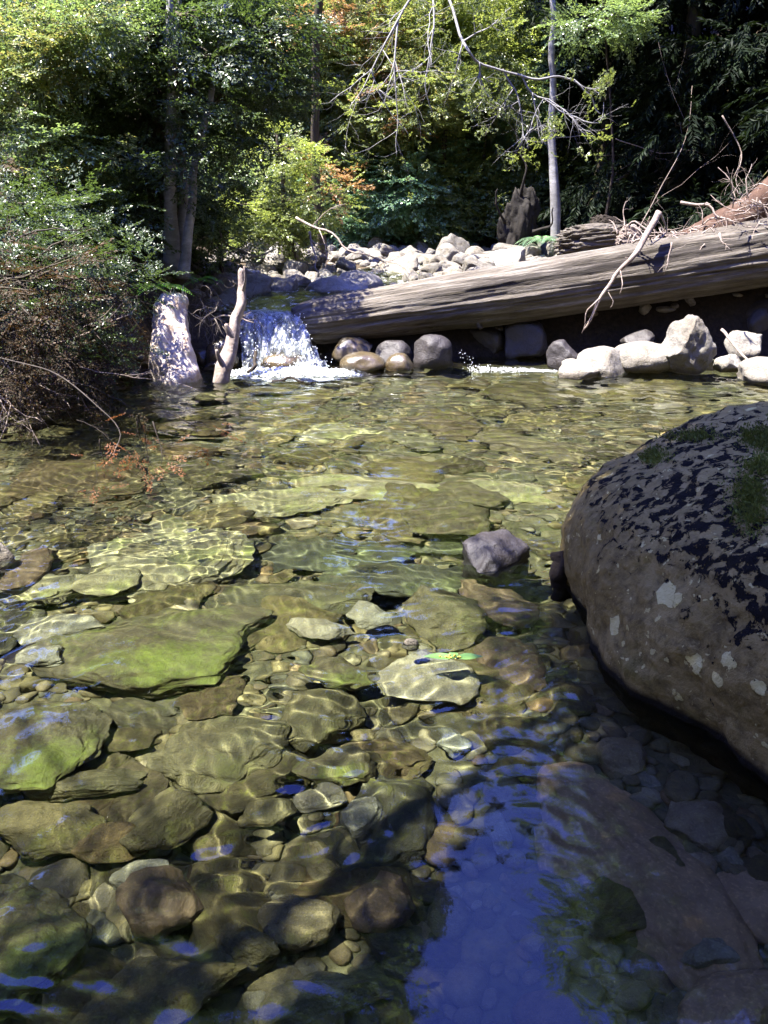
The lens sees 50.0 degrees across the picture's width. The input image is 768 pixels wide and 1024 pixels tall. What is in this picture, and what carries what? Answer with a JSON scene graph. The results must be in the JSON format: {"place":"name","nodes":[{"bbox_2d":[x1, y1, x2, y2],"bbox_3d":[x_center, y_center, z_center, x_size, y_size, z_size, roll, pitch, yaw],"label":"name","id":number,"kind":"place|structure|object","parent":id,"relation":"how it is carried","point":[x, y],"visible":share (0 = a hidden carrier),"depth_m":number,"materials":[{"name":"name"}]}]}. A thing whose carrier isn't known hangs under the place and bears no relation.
{"place":"outdoors","nodes":[
{"label":"outdoors","id":0,"kind":"place"},
{"bbox_2d":[198,264,422,312],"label":"stream water","id":1,"kind":"structure","parent":0,"point":[271,300],"depth_m":10.01,"materials":[{"name":"liquid"}]},
{"bbox_2d":[0,357,767,1023],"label":"pool water","id":2,"kind":"structure","parent":0,"point":[260,763],"depth_m":2.62,"materials":[{"name":"liquid"}]},
{"bbox_2d":[71,414,246,502],"bbox_3d":[-1.456,-0.279,4.871,1.088,0.581,0.729,8,22,20],"label":"drowned branch","id":3,"kind":"object","parent":2,"relation":"in","point":[162,452],"visible":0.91,"depth_m":4.83,"materials":[{"name":"brown wood"}]},
{"bbox_2d":[205,339,238,367],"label":"rock","id":4,"kind":"object","parent":2,"relation":"in","point":[210,354],"visible":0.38,"depth_m":8.34,"materials":[{"name":"stone"}]},
{"bbox_2d":[213,266,246,382],"bbox_3d":[-1.443,-1.720,7.809,0.157,1.153,0.590,11,23,26],"label":"grey branch","id":5,"kind":"object","parent":2,"relation":"in","point":[226,359],"visible":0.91,"depth_m":7.78,"materials":[{"name":"wood"}]},
{"bbox_2d":[239,317,278,357],"bbox_3d":[-1.350,-1.883,8.888,0.440,0.440,0.308,0,21,0],"label":"rock","id":6,"kind":"object","parent":2,"relation":"on","point":[254,325],"visible":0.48,"depth_m":8.77,"materials":[{"name":"stone"}]},
{"bbox_2d":[261,351,308,368],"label":"rock","id":7,"kind":"object","parent":2,"relation":"in","point":[299,358],"visible":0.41,"depth_m":8.32,"materials":[{"name":"stone"}]},
{"bbox_2d":[231,309,359,380],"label":"waterfall","id":8,"kind":"structure","parent":2,"relation":"on","point":[297,371],"depth_m":8.39,"materials":[{"name":"white"}]},
{"bbox_2d":[339,351,384,371],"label":"rock","id":9,"kind":"object","parent":2,"relation":"in","point":[363,361],"visible":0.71,"depth_m":8.27,"materials":[{"name":"stone"}]},
{"bbox_2d":[375,340,411,363],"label":"rock","id":10,"kind":"object","parent":2,"relation":"on","point":[385,350],"visible":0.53,"depth_m":8.57,"materials":[{"name":"stone"}]},
{"bbox_2d":[385,353,413,370],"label":"rock","id":11,"kind":"object","parent":2,"relation":"in","point":[398,362],"visible":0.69,"depth_m":8.28,"materials":[{"name":"stone"}]},
{"bbox_2d":[413,334,452,369],"bbox_3d":[0.505,-1.599,8.471,0.412,0.452,0.370,0,21,0],"label":"rock","id":12,"kind":"object","parent":2,"relation":"in","point":[433,351],"visible":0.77,"depth_m":8.34,"materials":[{"name":"stone"}]},
{"bbox_2d":[424,652,482,659],"bbox_3d":[0.257,0.535,3.060,0.220,0.018,0.054,0,21,0],"label":"leaf sprig","id":13,"kind":"object","parent":2,"relation":"on","point":[449,656],"visible":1,"depth_m":3.06,"materials":[{"name":"green"}]},
{"bbox_2d":[461,529,529,572],"bbox_3d":[0.517,0.308,4.027,0.347,0.404,0.375,-9,23,-24],"label":"rock","id":14,"kind":"object","parent":2,"relation":"in","point":[496,550],"visible":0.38,"depth_m":3.91,"materials":[{"name":"grey stone"}]},
{"bbox_2d":[460,352,556,373],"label":"cascade","id":15,"kind":"object","parent":2,"relation":"on","point":[505,368],"visible":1,"depth_m":8.27,"materials":[{"name":"white liquid"}]},
{"bbox_2d":[549,550,566,588],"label":"rock","id":16,"kind":"object","parent":2,"relation":"in","point":[558,577],"visible":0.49,"depth_m":3.58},
{"bbox_2d":[546,339,577,370],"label":"rock","id":17,"kind":"object","parent":2,"relation":"in","point":[559,351],"visible":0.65,"depth_m":8.31,"materials":[{"name":"stone"}]},
{"bbox_2d":[558,358,599,378],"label":"rock","id":18,"kind":"object","parent":2,"relation":"in","point":[572,368],"visible":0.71,"depth_m":7.92,"materials":[{"name":"stone"}]},
{"bbox_2d":[576,346,624,377],"bbox_3d":[2.178,-1.467,8.303,0.548,0.405,0.635,10,23,26],"label":"rock","id":19,"kind":"object","parent":2,"relation":"in","point":[605,361],"visible":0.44,"depth_m":8.07,"materials":[{"name":"stone"}]},
{"bbox_2d":[615,341,669,372],"bbox_3d":[2.625,-1.550,8.360,0.662,0.353,0.595,0,21,0],"label":"rock","id":20,"kind":"object","parent":2,"relation":"in","point":[642,357],"visible":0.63,"depth_m":8.14,"materials":[{"name":"stone"}]},
{"bbox_2d":[620,329,654,343],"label":"rock","id":21,"kind":"object","parent":20,"relation":"on","point":[644,335],"visible":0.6,"depth_m":8.69,"materials":[{"name":"stone"}]},
{"bbox_2d":[661,314,716,374],"bbox_3d":[3.003,-1.591,8.155,0.537,0.707,0.430,0,21,0],"label":"boulder","id":22,"kind":"object","parent":2,"relation":"in","point":[688,345],"visible":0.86,"depth_m":8.00,"materials":[{"name":"stone"}]},
{"bbox_2d":[713,354,740,372],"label":"rock","id":23,"kind":"object","parent":2,"relation":"on","point":[728,363],"visible":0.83,"depth_m":8.16,"materials":[{"name":"stone"}]},
{"bbox_2d":[737,356,767,384],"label":"rock","id":24,"kind":"object","parent":2,"relation":"in","point":[753,370],"visible":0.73,"depth_m":7.72,"materials":[{"name":"stone"}]},
{"bbox_2d":[0,0,767,414],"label":"ground","id":25,"kind":"structure","parent":0,"point":[716,314],"depth_m":8.99,"materials":[{"name":"black soil"}]},
{"bbox_2d":[0,227,123,405],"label":"shrub","id":26,"kind":"object","parent":25,"relation":"on","point":[17,291],"visible":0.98,"depth_m":5.76,"materials":[{"name":"green plant"}]},
{"bbox_2d":[0,156,123,315],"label":"shrub","id":27,"kind":"object","parent":25,"relation":"on","point":[53,215],"visible":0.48,"depth_m":7.10,"materials":[{"name":"green plant"}]},
{"bbox_2d":[0,229,136,401],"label":"shrub","id":28,"kind":"object","parent":25,"relation":"on","point":[90,349],"visible":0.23,"depth_m":6.66,"materials":[{"name":"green plant"}]},
{"bbox_2d":[0,48,144,213],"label":"forest tree","id":29,"kind":"object","parent":25,"relation":"on","point":[3,142],"visible":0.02,"depth_m":9.83,"materials":[{"name":"green plant"}]},
{"bbox_2d":[0,277,149,439],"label":"brush pile","id":30,"kind":"object","parent":25,"relation":"on","point":[56,405],"visible":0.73,"depth_m":6.12,"materials":[{"name":"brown plant"}]},
{"bbox_2d":[0,357,120,457],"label":"dead branch","id":31,"kind":"object","parent":30,"relation":"attached to","point":[71,384],"visible":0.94,"depth_m":5.13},
{"bbox_2d":[0,341,151,413],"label":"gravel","id":32,"kind":"structure","parent":25,"relation":"on","point":[141,358],"depth_m":7.75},
{"bbox_2d":[102,282,178,389],"bbox_3d":[-2.490,-1.615,7.678,0.960,1.190,1.057,-11,24,-28],"label":"brush pile","id":33,"kind":"object","parent":32,"relation":"on","point":[139,331],"visible":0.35,"depth_m":7.77,"materials":[{"name":"brown plant"}]},
{"bbox_2d":[0,0,172,222],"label":"slender tree","id":34,"kind":"object","parent":25,"relation":"on","point":[68,32],"visible":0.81,"depth_m":7.67,"materials":[{"name":"green plant"}]},
{"bbox_2d":[0,212,174,402],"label":"brush pile","id":35,"kind":"object","parent":25,"relation":"on","point":[95,303],"visible":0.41,"depth_m":6.87,"materials":[{"name":"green plant"}]},
{"bbox_2d":[0,145,181,280],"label":"shrub","id":36,"kind":"object","parent":25,"relation":"on","point":[148,250],"visible":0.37,"depth_m":7.83,"materials":[{"name":"green plant"}]},
{"bbox_2d":[0,181,192,406],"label":"shrub","id":37,"kind":"object","parent":25,"relation":"on","point":[115,265],"visible":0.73,"depth_m":6.38,"materials":[{"name":"green plant"}]},
{"bbox_2d":[0,301,203,447],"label":"brush pile","id":38,"kind":"object","parent":25,"relation":"on","point":[9,410],"visible":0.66,"depth_m":6.12,"materials":[{"name":"wood"}]},
{"bbox_2d":[0,0,250,111],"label":"forest tree","id":39,"kind":"object","parent":25,"relation":"on","point":[18,2],"depth_m":14.83,"materials":[{"name":"green plant"}]},
{"bbox_2d":[76,145,215,262],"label":"forest tree","id":40,"kind":"object","parent":25,"relation":"on","point":[132,195],"visible":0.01,"depth_m":9.73,"materials":[{"name":"green plant"}]},
{"bbox_2d":[148,285,201,385],"bbox_3d":[-2.049,-1.533,7.972,0.525,1.206,0.901,-9,23,-23],"label":"peeled stump","id":41,"kind":"object","parent":25,"relation":"on","point":[172,324],"visible":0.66,"depth_m":7.85,"materials":[{"name":"wood"}]},
{"bbox_2d":[87,0,263,272],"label":"slender tree","id":42,"kind":"object","parent":25,"relation":"on","point":[172,238],"visible":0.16,"depth_m":8.45,"materials":[{"name":"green plant"}]},
{"bbox_2d":[2,0,356,290],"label":"beech tree","id":43,"kind":"object","parent":25,"relation":"on","point":[146,101],"visible":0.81,"depth_m":8.21,"materials":[{"name":"green plant"}]},
{"bbox_2d":[98,184,270,273],"bbox_3d":[-2.398,-3.367,9.530,1.907,1.277,2.042,-10,23,-25],"label":"shrub","id":44,"kind":"object","parent":25,"relation":"on","point":[200,229],"visible":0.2,"depth_m":9.27,"materials":[{"name":"green plant"}]},
{"bbox_2d":[174,0,238,278],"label":"slender tree","id":45,"kind":"object","parent":25,"relation":"on","point":[182,215],"visible":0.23,"depth_m":8.56,"materials":[{"name":"grey plant"}]},
{"bbox_2d":[161,271,259,358],"bbox_3d":[-1.644,-1.974,8.364,1.029,0.922,1.122,9,22,22],"label":"root mat","id":46,"kind":"object","parent":25,"relation":"hanging from","point":[212,311],"visible":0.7,"depth_m":8.37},
{"bbox_2d":[127,142,298,277],"bbox_3d":[-2.142,-3.478,9.954,2.152,1.918,1.721,0,21,0],"label":"shrub","id":47,"kind":"object","parent":25,"relation":"on","point":[234,252],"visible":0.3,"depth_m":9.88,"materials":[{"name":"green plant"}]},
{"bbox_2d":[203,270,237,295],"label":"boulder","id":48,"kind":"object","parent":25,"relation":"on","point":[223,286],"visible":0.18,"depth_m":10.13,"materials":[{"name":"stone"}]},
{"bbox_2d":[207,289,236,313],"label":"cobble","id":49,"kind":"object","parent":25,"relation":"on","point":[228,293],"visible":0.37,"depth_m":9.40,"materials":[{"name":"stone"}]},
{"bbox_2d":[176,0,328,277],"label":"slender tree","id":50,"kind":"object","parent":25,"relation":"on","point":[184,265],"visible":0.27,"depth_m":8.51,"materials":[{"name":"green plant"}]},
{"bbox_2d":[236,273,272,295],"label":"cobble","id":51,"kind":"object","parent":25,"relation":"on","point":[263,282],"visible":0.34,"depth_m":10.27,"materials":[{"name":"stone"}]},
{"bbox_2d":[186,111,327,247],"bbox_3d":[-2.912,-6.250,16.410,3.595,3.046,2.850,-5,21,-13],"label":"forest tree","id":52,"kind":"object","parent":25,"relation":"on","point":[249,184],"visible":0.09,"depth_m":15.81,"materials":[{"name":"green plant"}]},
{"bbox_2d":[181,34,350,205],"bbox_3d":[-2.521,-7.870,16.805,4.122,4.032,3.498,0,21,0],"label":"forest tree","id":53,"kind":"object","parent":25,"relation":"on","point":[298,128],"visible":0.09,"depth_m":15.89,"materials":[{"name":"green plant"}]},
{"bbox_2d":[270,277,297,290],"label":"cobble","id":54,"kind":"object","parent":25,"relation":"on","point":[286,284],"visible":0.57,"depth_m":10.62,"materials":[{"name":"stone"}]},
{"bbox_2d":[196,0,382,173],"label":"forest tree","id":55,"kind":"object","parent":25,"relation":"on","point":[289,118],"visible":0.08,"depth_m":15.74,"materials":[{"name":"green plant"}]},
{"bbox_2d":[214,117,368,263],"bbox_3d":[-1.602,-4.675,12.537,2.797,2.356,2.071,0,21,0],"label":"forest tree","id":56,"kind":"object","parent":25,"relation":"on","point":[285,237],"visible":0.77,"depth_m":12.41,"materials":[{"name":"green plant"}]},
{"bbox_2d":[282,259,308,274],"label":"cobble","id":57,"kind":"object","parent":25,"relation":"on","point":[302,267],"visible":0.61,"depth_m":12.39,"materials":[{"name":"stone"}]},
{"bbox_2d":[285,325,315,358],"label":"rock","id":58,"kind":"object","parent":25,"relation":"on","point":[313,343],"visible":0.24,"depth_m":8.79,"materials":[{"name":"stone"}]},
{"bbox_2d":[0,0,646,216],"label":"tree","id":59,"kind":"object","parent":25,"relation":"on","point":[564,148],"depth_m":17.68,"materials":[{"name":"green plant"}]},
{"bbox_2d":[305,275,368,293],"bbox_3d":[-0.611,-2.879,10.809,0.808,0.432,0.756,-11,23,-27],"label":"boulder","id":60,"kind":"object","parent":25,"relation":"on","point":[336,284],"visible":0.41,"depth_m":10.55,"materials":[{"name":"stone"}]},
{"bbox_2d":[257,34,424,233],"bbox_3d":[-0.803,-7.429,16.374,3.476,4.004,3.965,0,21,0],"label":"forest tree","id":61,"kind":"object","parent":25,"relation":"on","point":[325,80],"visible":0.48,"depth_m":15.48,"materials":[{"name":"green plant"}]},
{"bbox_2d":[332,336,372,362],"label":"rock","id":62,"kind":"object","parent":25,"relation":"on","point":[345,346],"visible":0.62,"depth_m":8.63,"materials":[{"name":"stone"}]},
{"bbox_2d":[299,90,433,230],"bbox_3d":[-0.437,-6.835,16.383,2.989,3.054,2.932,0,21,0],"label":"forest tree","id":63,"kind":"object","parent":25,"relation":"on","point":[356,138],"visible":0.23,"depth_m":15.63,"materials":[{"name":"green plant"}]},
{"bbox_2d":[260,0,491,149],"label":"forest tree","id":64,"kind":"object","parent":25,"relation":"on","point":[350,7],"visible":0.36,"depth_m":15.01,"materials":[{"name":"green plant"}]},
{"bbox_2d":[306,170,461,247],"bbox_3d":[-0.103,-5.807,16.796,3.372,2.548,3.111,0,21,0],"label":"bush","id":65,"kind":"object","parent":25,"relation":"on","point":[372,214],"visible":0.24,"depth_m":15.96,"materials":[{"name":"green plant"}]},
{"bbox_2d":[285,122,499,248],"bbox_3d":[0.262,-6.207,16.941,4.218,3.555,3.977,11,23,27],"label":"forest tree","id":66,"kind":"object","parent":25,"relation":"on","point":[394,211],"visible":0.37,"depth_m":15.75,"materials":[{"name":"green plant"}]},
{"bbox_2d":[382,253,418,271],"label":"cobble","id":67,"kind":"object","parent":25,"relation":"on","point":[407,260],"visible":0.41,"depth_m":13.16,"materials":[{"name":"stone"}]},
{"bbox_2d":[351,62,500,185],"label":"forest tree","id":68,"kind":"object","parent":25,"relation":"on","point":[467,133],"visible":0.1,"depth_m":15.90,"materials":[{"name":"green plant"}]},
{"bbox_2d":[94,215,767,331],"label":"cobbles","id":69,"kind":"object","parent":25,"relation":"on","point":[645,309],"visible":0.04,"depth_m":9.41,"materials":[{"name":"stone"}]},
{"bbox_2d":[295,204,414,283],"bbox_3d":[-0.377,-3.736,11.562,1.804,1.109,0.961,0,21,0],"label":"dead branch","id":70,"kind":"object","parent":69,"relation":"on","point":[319,229],"visible":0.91,"depth_m":11.58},
{"bbox_2d":[340,270,383,287],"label":"boulder","id":71,"kind":"object","parent":69,"relation":"on","point":[370,280],"visible":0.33,"depth_m":10.93,"materials":[{"name":"stone"}]},
{"bbox_2d":[383,131,490,250],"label":"forest tree","id":72,"kind":"object","parent":25,"relation":"on","point":[433,182],"visible":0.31,"depth_m":15.96,"materials":[{"name":"green plant"}]},
{"bbox_2d":[321,0,557,234],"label":"forest tree","id":73,"kind":"object","parent":25,"relation":"on","point":[469,65],"visible":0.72,"depth_m":15.04,"materials":[{"name":"green plant"}]},
{"bbox_2d":[435,243,459,260],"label":"cobble","id":74,"kind":"object","parent":25,"relation":"on","point":[448,251],"visible":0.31,"depth_m":13.69,"materials":[{"name":"stone"}]},
{"bbox_2d":[436,233,469,252],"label":"cobble","id":75,"kind":"object","parent":25,"relation":"on","point":[459,244],"visible":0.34,"depth_m":14.89,"materials":[{"name":"stone"}]},
{"bbox_2d":[357,43,567,231],"bbox_3d":[1.310,-7.358,17.042,4.900,4.395,3.301,0,21,0],"label":"forest tree","id":76,"kind":"object","parent":25,"relation":"on","point":[498,138],"visible":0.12,"depth_m":16.50,"materials":[{"name":"green plant"}]},
{"bbox_2d":[390,134,549,248],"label":"forest tree","id":77,"kind":"object","parent":25,"relation":"on","point":[501,206],"visible":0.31,"depth_m":16.13,"materials":[{"name":"green plant"}]},
{"bbox_2d":[311,0,635,256],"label":"broadleaf tree","id":78,"kind":"object","parent":25,"relation":"on","point":[315,123],"visible":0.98,"depth_m":10.54,"materials":[{"name":"green plant"}]},
{"bbox_2d":[401,127,546,242],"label":"forest tree","id":79,"kind":"object","parent":25,"relation":"on","point":[477,177],"visible":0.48,"depth_m":16.06,"materials":[{"name":"green plant"}]},
{"bbox_2d":[462,256,493,270],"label":"cobble","id":80,"kind":"object","parent":25,"relation":"on","point":[469,262],"visible":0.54,"depth_m":12.29,"materials":[{"name":"stone"}]},
{"bbox_2d":[470,327,504,353],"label":"rock","id":81,"kind":"object","parent":25,"relation":"on","point":[492,339],"visible":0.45,"depth_m":8.98,"materials":[{"name":"stone"}]},
{"bbox_2d":[488,246,525,264],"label":"cobble","id":82,"kind":"object","parent":25,"relation":"on","point":[513,255],"visible":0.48,"depth_m":13.27,"materials":[{"name":"stone"}]},
{"bbox_2d":[495,154,552,245],"bbox_3d":[2.564,-5.396,14.907,1.054,2.054,0.721,6,21,15],"label":"gnarled stump","id":83,"kind":"object","parent":25,"relation":"on","point":[518,217],"visible":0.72,"depth_m":14.77,"materials":[{"name":"wood"}]},
{"bbox_2d":[503,321,547,357],"bbox_3d":[1.547,-1.885,9.033,0.485,0.445,0.485,0,21,0],"label":"rock","id":84,"kind":"object","parent":25,"relation":"on","point":[525,340],"visible":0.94,"depth_m":8.86,"materials":[{"name":"stone"}]},
{"bbox_2d":[457,27,598,170],"bbox_3d":[2.728,-8.692,18.200,4.175,4.161,3.229,0,21,0],"label":"forest tree","id":85,"kind":"object","parent":25,"relation":"on","point":[515,126],"visible":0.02,"depth_m":17.48,"materials":[{"name":"green plant"}]},
{"bbox_2d":[290,218,767,343],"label":"fallen log","id":86,"kind":"object","parent":25,"relation":"on","point":[540,289],"visible":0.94,"depth_m":8.60,"materials":[{"name":"wood"}]},
{"bbox_2d":[582,210,666,331],"bbox_3d":[2.472,-2.461,8.429,1.006,1.177,0.283,-19,28,-40],"label":"dead branch","id":87,"kind":"object","parent":86,"relation":"hanging from","point":[647,232],"visible":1,"depth_m":8.31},
{"bbox_2d":[604,215,681,245],"bbox_3d":[2.846,-2.977,8.992,0.874,0.536,1.472,8,22,19],"label":"brush pile","id":88,"kind":"object","parent":86,"relation":"on","point":[637,240],"visible":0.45,"depth_m":8.94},
{"bbox_2d":[630,206,737,273],"bbox_3d":[3.335,-2.965,8.909,1.172,0.667,1.710,14,25,32],"label":"brush pile","id":89,"kind":"object","parent":86,"relation":"on","point":[672,234],"visible":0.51,"depth_m":8.72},
{"bbox_2d":[454,0,635,152],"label":"forest tree","id":90,"kind":"object","parent":25,"relation":"on","point":[529,9],"visible":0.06,"depth_m":17.06,"materials":[{"name":"green plant"}]},
{"bbox_2d":[511,135,592,234],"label":"forest tree","id":91,"kind":"object","parent":25,"relation":"on","point":[562,181],"visible":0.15,"depth_m":17.12,"materials":[{"name":"green plant"}]},
{"bbox_2d":[547,0,560,256],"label":"slender tree","id":92,"kind":"object","parent":25,"relation":"on","point":[555,202],"visible":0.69,"depth_m":14.32,"materials":[{"name":"grey plant"}]},
{"bbox_2d":[553,223,623,254],"bbox_3d":[2.453,-3.173,9.706,0.990,0.435,0.453,-7,21,-6],"label":"split log","id":93,"kind":"object","parent":25,"relation":"on","point":[583,237],"visible":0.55,"depth_m":9.53,"materials":[{"name":"wood"}]},
{"bbox_2d":[590,214,626,224],"bbox_3d":[2.738,-3.434,10.035,0.543,0.308,0.268,13,20,-5],"label":"rotten wood","id":94,"kind":"object","parent":93,"relation":"on","point":[601,218],"visible":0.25,"depth_m":9.93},
{"bbox_2d":[614,224,641,245],"bbox_3d":[2.836,-3.146,9.502,0.315,0.329,0.156,27,18,-10],"label":"rotten wood","id":95,"kind":"object","parent":93,"relation":"on","point":[632,229],"visible":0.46,"depth_m":9.44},
{"bbox_2d":[534,0,670,214],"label":"forest tree","id":96,"kind":"object","parent":25,"relation":"on","point":[602,32],"visible":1,"depth_m":13.05,"materials":[{"name":"green plant"}]},
{"bbox_2d":[511,0,700,240],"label":"evergreen tree","id":97,"kind":"object","parent":25,"relation":"on","point":[573,98],"visible":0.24,"depth_m":16.01,"materials":[{"name":"green plant"}]},
{"bbox_2d":[537,0,767,240],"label":"evergreen tree","id":98,"kind":"object","parent":25,"relation":"on","point":[687,164],"visible":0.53,"depth_m":14.04,"materials":[{"name":"green plant"}]},
{"bbox_2d":[560,401,767,783],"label":"lichen boulder","id":99,"kind":"object","parent":25,"relation":"on","point":[664,543],"visible":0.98,"depth_m":2.81,"materials":[{"name":"stone"}]},
{"bbox_2d":[588,0,762,188],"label":"evergreen tree","id":100,"kind":"object","parent":25,"relation":"on","point":[657,2],"visible":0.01,"depth_m":17.39,"materials":[{"name":"green plant"}]},
{"bbox_2d":[641,0,767,234],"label":"evergreen tree","id":101,"kind":"object","parent":25,"relation":"on","point":[741,63],"visible":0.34,"depth_m":13.04,"materials":[{"name":"green plant"}]},
{"bbox_2d":[680,177,767,234],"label":"fallen log","id":102,"kind":"object","parent":25,"relation":"on","point":[761,193],"visible":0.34,"depth_m":9.18,"materials":[{"name":"red wood"}]},
{"bbox_2d":[710,165,767,239],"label":"brush pile","id":103,"kind":"object","parent":102,"relation":"on","point":[756,203],"visible":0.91,"depth_m":8.57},
{"bbox_2d":[710,68,767,207],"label":"evergreen tree","id":104,"kind":"object","parent":25,"relation":"on","point":[761,115],"visible":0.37,"depth_m":12.45,"materials":[{"name":"green plant"}]},
{"bbox_2d":[724,330,761,361],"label":"rock","id":105,"kind":"object","parent":25,"relation":"on","point":[747,343],"visible":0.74,"depth_m":8.55,"materials":[{"name":"stone"}]},
{"bbox_2d":[745,297,767,317],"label":"rock","id":106,"kind":"object","parent":25,"relation":"on","point":[762,303],"visible":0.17,"depth_m":8.95,"materials":[{"name":"brown stone"}]},
{"bbox_2d":[747,308,767,333],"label":"rock","id":107,"kind":"object","parent":25,"relation":"on","point":[757,321],"visible":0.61,"depth_m":8.92,"materials":[{"name":"stone"}]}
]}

